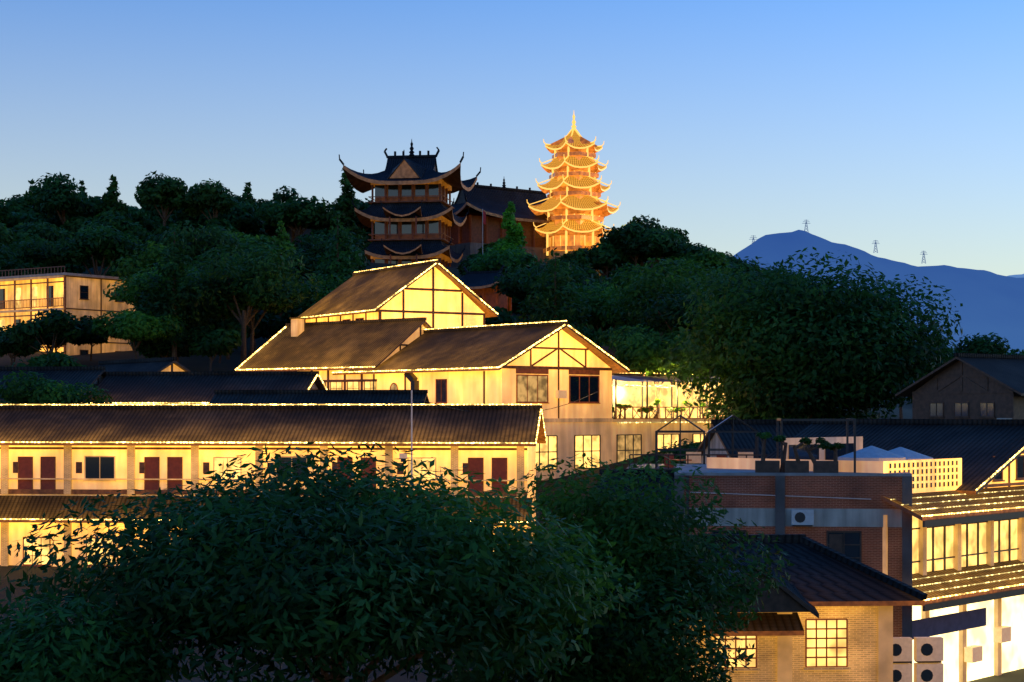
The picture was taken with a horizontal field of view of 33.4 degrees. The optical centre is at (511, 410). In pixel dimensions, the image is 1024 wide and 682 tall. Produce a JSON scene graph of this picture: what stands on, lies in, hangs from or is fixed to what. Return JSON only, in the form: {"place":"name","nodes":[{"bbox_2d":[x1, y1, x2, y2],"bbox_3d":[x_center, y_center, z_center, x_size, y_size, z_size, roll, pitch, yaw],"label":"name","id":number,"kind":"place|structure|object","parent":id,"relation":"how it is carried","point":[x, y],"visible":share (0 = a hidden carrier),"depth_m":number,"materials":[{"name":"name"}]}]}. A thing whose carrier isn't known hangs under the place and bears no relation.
{"place":"outdoors","nodes":[
{"label":"outdoors","id":0,"kind":"place"},
{"bbox_2d":[0,366,105,403],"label":"house roof","id":1,"kind":"structure","parent":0,"point":[88,375],"depth_m":124.75,"materials":[{"name":"grey tile"}]},
{"bbox_2d":[83,371,326,403],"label":"house roof","id":2,"kind":"structure","parent":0,"point":[180,387],"depth_m":122.41,"materials":[{"name":"grey tile"}]},
{"bbox_2d":[209,390,429,403],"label":"house roof","id":3,"kind":"structure","parent":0,"point":[304,396],"depth_m":118.33,"materials":[{"name":"grey tile"}]},
{"bbox_2d":[235,317,431,389],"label":"timber house","id":4,"kind":"structure","parent":0,"point":[326,349],"depth_m":141.49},
{"bbox_2d":[0,262,1023,681],"bbox_3d":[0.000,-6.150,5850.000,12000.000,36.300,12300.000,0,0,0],"label":"ground","id":5,"kind":"structure","parent":0,"point":[196,362],"depth_m":105.71,"materials":[{"name":"green plant"}]},
{"bbox_2d":[0,266,135,355],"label":"building","id":6,"kind":"structure","parent":5,"relation":"on","point":[23,297],"depth_m":171.52,"materials":[{"name":"paint"}]},
{"bbox_2d":[98,357,189,371],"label":"roof","id":7,"kind":"structure","parent":5,"relation":"on","point":[153,364],"depth_m":128.58,"materials":[{"name":"grey tile"}]},
{"bbox_2d":[0,271,299,403],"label":"trees","id":8,"kind":"object","parent":5,"relation":"on","point":[133,326],"visible":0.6,"depth_m":147.64,"materials":[{"name":"green plant"}]},
{"bbox_2d":[4,179,374,237],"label":"trees","id":9,"kind":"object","parent":5,"relation":"on","point":[19,204],"depth_m":297.55,"materials":[{"name":"green plant"}]},
{"bbox_2d":[0,404,546,567],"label":"long building","id":10,"kind":"structure","parent":5,"relation":"on","point":[53,457],"depth_m":105.57,"materials":[{"name":"white paint"}]},
{"bbox_2d":[265,226,310,247],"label":"tree","id":11,"kind":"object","parent":5,"relation":"on","point":[273,233],"depth_m":301.15,"materials":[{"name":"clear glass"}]},
{"bbox_2d":[0,441,640,681],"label":"tree","id":12,"kind":"object","parent":5,"relation":"on","point":[339,571],"visible":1,"depth_m":38.10,"materials":[{"name":"green plant"}]},
{"bbox_2d":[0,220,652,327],"bbox_3d":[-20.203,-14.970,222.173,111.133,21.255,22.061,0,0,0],"label":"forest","id":13,"kind":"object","parent":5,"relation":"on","point":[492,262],"visible":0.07,"depth_m":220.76,"materials":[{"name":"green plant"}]},
{"bbox_2d":[0,168,740,284],"bbox_3d":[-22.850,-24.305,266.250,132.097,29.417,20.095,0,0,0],"label":"forest","id":14,"kind":"object","parent":5,"relation":"on","point":[58,196],"visible":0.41,"depth_m":266.02,"materials":[{"name":"green plant"}]},
{"bbox_2d":[0,223,786,384],"bbox_3d":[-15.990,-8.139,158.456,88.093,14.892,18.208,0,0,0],"label":"forest","id":15,"kind":"object","parent":5,"relation":"on","point":[210,343],"visible":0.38,"depth_m":155.21,"materials":[{"name":"green plant"}]},
{"bbox_2d":[298,259,497,327],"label":"timber gable house","id":16,"kind":"structure","parent":5,"relation":"on","point":[436,293],"depth_m":150.99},
{"bbox_2d":[0,211,807,349],"bbox_3d":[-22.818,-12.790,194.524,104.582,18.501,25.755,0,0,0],"label":"forest","id":17,"kind":"object","parent":5,"relation":"on","point":[101,244],"visible":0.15,"depth_m":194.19,"materials":[{"name":"green plant"}]},
{"bbox_2d":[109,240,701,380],"bbox_3d":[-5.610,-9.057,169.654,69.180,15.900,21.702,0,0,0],"label":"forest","id":18,"kind":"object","parent":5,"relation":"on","point":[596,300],"visible":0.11,"depth_m":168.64,"materials":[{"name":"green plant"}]},
{"bbox_2d":[339,139,480,266],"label":"temple tower","id":19,"kind":"structure","parent":5,"relation":"on","point":[410,215],"depth_m":257.67,"materials":[{"name":"wood"}]},
{"bbox_2d":[78,209,771,303],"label":"forest","id":20,"kind":"object","parent":5,"relation":"on","point":[123,224],"visible":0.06,"depth_m":238.99,"materials":[{"name":"green plant"}]},
{"bbox_2d":[367,390,597,478],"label":"utility pole and wires","id":21,"kind":"object","parent":5,"relation":"on","point":[402,455],"visible":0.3,"depth_m":100.97,"materials":[{"name":"metal"}]},
{"bbox_2d":[482,209,485,253],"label":"flag pole","id":22,"kind":"object","parent":5,"relation":"on","point":[484,217],"visible":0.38,"depth_m":261.96,"materials":[{"name":"metal"}]},
{"bbox_2d":[457,265,515,322],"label":"gate pavilion","id":23,"kind":"structure","parent":5,"relation":"on","point":[479,283],"depth_m":214.27,"materials":[{"name":"wood"}]},
{"bbox_2d":[488,201,534,314],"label":"conifer","id":24,"kind":"object","parent":5,"relation":"on","point":[514,236],"visible":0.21,"depth_m":239.28,"materials":[{"name":"green plant"}]},
{"bbox_2d":[448,179,604,266],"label":"temple hall","id":25,"kind":"structure","parent":5,"relation":"on","point":[491,201],"depth_m":280.84,"materials":[{"name":"wood"}]},
{"bbox_2d":[332,320,728,479],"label":"white gable house","id":26,"kind":"structure","parent":5,"relation":"on","point":[548,365],"depth_m":130.10,"materials":[{"name":"paint"}]},
{"bbox_2d":[598,314,721,417],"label":"trees","id":27,"kind":"object","parent":26,"relation":"on","point":[637,347],"visible":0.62,"depth_m":139.78,"materials":[{"name":"green plant"}]},
{"bbox_2d":[612,398,717,418],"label":"terrace plants","id":28,"kind":"object","parent":26,"relation":"on","point":[659,400],"visible":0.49,"depth_m":136.94,"materials":[{"name":"green plant"}]},
{"bbox_2d":[527,113,620,275],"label":"pagoda","id":29,"kind":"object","parent":5,"relation":"on","point":[574,209],"visible":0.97,"depth_m":278.75,"materials":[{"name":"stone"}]},
{"bbox_2d":[418,453,794,681],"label":"tree","id":30,"kind":"object","parent":5,"relation":"on","point":[639,644],"visible":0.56,"depth_m":48.70,"materials":[{"name":"green plant"}]},
{"bbox_2d":[587,469,673,533],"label":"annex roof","id":31,"kind":"structure","parent":5,"relation":"on","point":[601,471],"depth_m":87.41,"materials":[{"name":"paint"}]},
{"bbox_2d":[641,438,700,463],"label":"trees","id":32,"kind":"object","parent":5,"relation":"on","point":[691,445],"visible":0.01,"depth_m":107.76,"materials":[{"name":"green plant"}]},
{"bbox_2d":[571,222,782,277],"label":"forest","id":33,"kind":"object","parent":5,"relation":"on","point":[635,244],"visible":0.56,"depth_m":249.49,"materials":[{"name":"green plant"}]},
{"bbox_2d":[626,454,768,469],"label":"roof terrace deck","id":34,"kind":"structure","parent":5,"relation":"on","point":[671,468],"depth_m":88.21,"materials":[{"name":"paint"}]},
{"bbox_2d":[655,415,704,467],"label":"frame","id":35,"kind":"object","parent":34,"relation":"on","point":[694,459],"depth_m":88.76,"materials":[{"name":"metal"}]},
{"bbox_2d":[707,415,758,457],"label":"frame","id":36,"kind":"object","parent":34,"relation":"on","point":[756,449],"depth_m":88.46,"materials":[{"name":"metal"}]},
{"bbox_2d":[696,419,811,463],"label":"grey-roofed house","id":37,"kind":"structure","parent":5,"relation":"on","point":[791,429],"depth_m":97.11,"materials":[{"name":"paint"}]},
{"bbox_2d":[674,418,911,663],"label":"red brick house","id":38,"kind":"structure","parent":5,"relation":"on","point":[827,503],"depth_m":70.39,"materials":[{"name":"brick"}]},
{"bbox_2d":[756,432,845,471],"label":"potted plants","id":39,"kind":"object","parent":38,"relation":"on","point":[823,445],"visible":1,"depth_m":70.87,"materials":[{"name":"green plant"}]},
{"bbox_2d":[656,246,962,429],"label":"tree","id":40,"kind":"object","parent":5,"relation":"on","point":[822,348],"visible":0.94,"depth_m":123.33,"materials":[{"name":"green plant"}]},
{"bbox_2d":[707,419,1023,681],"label":"building","id":41,"kind":"structure","parent":5,"relation":"on","point":[966,510],"depth_m":75.50,"materials":[{"name":"white paint"}]},
{"bbox_2d":[838,445,905,460],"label":"parasol","id":42,"kind":"object","parent":41,"relation":"on","point":[871,453],"visible":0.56,"depth_m":72.00,"materials":[{"name":"fabric"}]},
{"bbox_2d":[889,447,932,459],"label":"parasol","id":43,"kind":"object","parent":41,"relation":"on","point":[908,454],"visible":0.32,"depth_m":74.46,"materials":[{"name":"fabric"}]},
{"bbox_2d":[895,353,1023,418],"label":"house","id":44,"kind":"structure","parent":5,"relation":"on","point":[972,386],"depth_m":114.11,"materials":[{"name":"brown wood"}]},
{"bbox_2d":[899,332,1023,418],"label":"trees","id":45,"kind":"object","parent":5,"relation":"on","point":[984,344],"visible":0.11,"depth_m":159.34,"materials":[{"name":"green plant"}]},
{"bbox_2d":[0,0,1023,275],"label":"sky","id":46,"kind":"structure","parent":0,"point":[898,124],"materials":[{"name":"blue"}]},
{"bbox_2d":[663,534,942,681],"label":"grey brick house","id":47,"kind":"structure","parent":0,"point":[827,615],"depth_m":57.59,"materials":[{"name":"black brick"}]},
{"bbox_2d":[734,230,1023,352],"bbox_3d":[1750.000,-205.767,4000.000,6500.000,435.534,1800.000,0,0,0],"label":"mountain ridge","id":48,"kind":"structure","parent":0,"point":[992,302],"depth_m":3787.91,"materials":[{"name":"blue"}]},
{"bbox_2d":[750,220,926,263],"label":"transmission towers","id":49,"kind":"structure","parent":48,"relation":"on","point":[753,237],"depth_m":3994.45,"materials":[{"name":"metal"}]},
{"bbox_2d":[1009,274,1023,277],"bbox_3d":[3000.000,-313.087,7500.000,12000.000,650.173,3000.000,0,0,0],"label":"mountain ridge","id":50,"kind":"structure","parent":0,"point":[1019,276],"depth_m":7477.27,"materials":[{"name":"blue"}]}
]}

